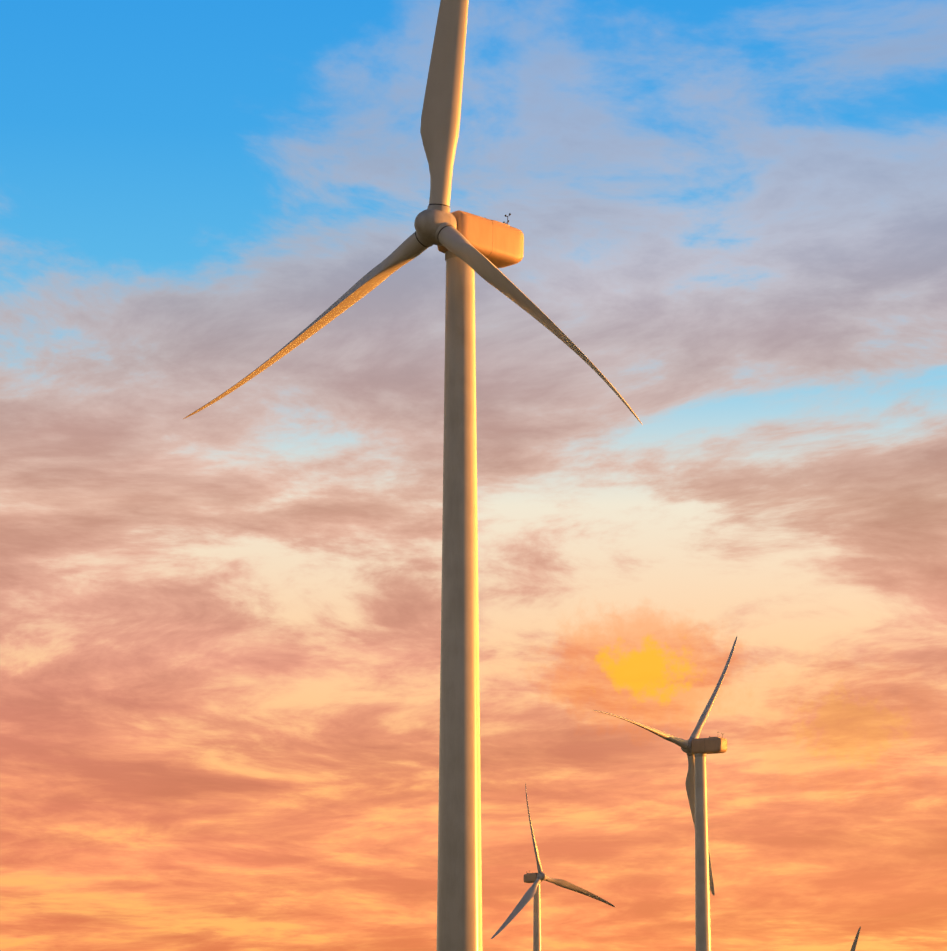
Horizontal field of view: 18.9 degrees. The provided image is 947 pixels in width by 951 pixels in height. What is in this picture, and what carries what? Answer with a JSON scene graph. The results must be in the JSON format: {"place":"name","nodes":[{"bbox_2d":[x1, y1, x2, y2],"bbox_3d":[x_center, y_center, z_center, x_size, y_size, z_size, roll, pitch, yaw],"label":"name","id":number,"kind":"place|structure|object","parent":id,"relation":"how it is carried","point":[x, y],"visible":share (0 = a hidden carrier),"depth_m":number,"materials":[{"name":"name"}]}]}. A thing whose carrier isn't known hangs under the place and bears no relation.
{"place":"outdoors","nodes":[
{"label":"outdoors","id":0,"kind":"place"},
{"bbox_2d":[0,0,946,950],"label":"sky","id":1,"kind":"structure","parent":0,"point":[220,624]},
{"label":"ground","id":2,"kind":"structure","parent":0,"visible":0},
{"bbox_2d":[183,0,641,950],"bbox_3d":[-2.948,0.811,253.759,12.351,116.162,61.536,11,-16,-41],"label":"wind turbine","id":3,"kind":"object","parent":2,"relation":"on","point":[467,244],"visible":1,"depth_m":249.73,"materials":[{"name":"paint"},{"name":"metal"},{"name":"fiberglass"}]},
{"bbox_2d":[491,783,614,950],"bbox_3d":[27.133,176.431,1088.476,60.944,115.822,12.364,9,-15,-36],"label":"wind turbine","id":4,"kind":"object","parent":2,"relation":"on","point":[537,879],"visible":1,"depth_m":1087.06,"materials":[{"name":"paint"},{"name":"metal"},{"name":"fiberglass"}]},
{"bbox_2d":[593,637,736,950],"bbox_3d":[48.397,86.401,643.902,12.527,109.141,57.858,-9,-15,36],"label":"wind turbine","id":5,"kind":"object","parent":2,"relation":"on","point":[695,748],"visible":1,"depth_m":650.50,"materials":[{"name":"paint"},{"name":"metal"},{"name":"fiberglass"}]},
{"bbox_2d":[850,926,860,950],"bbox_3d":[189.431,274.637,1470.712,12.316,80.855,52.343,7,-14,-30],"label":"wind turbine","id":6,"kind":"object","parent":2,"relation":"on","point":[853,947],"visible":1,"depth_m":1459.85,"materials":[{"name":"paint"}]}
]}

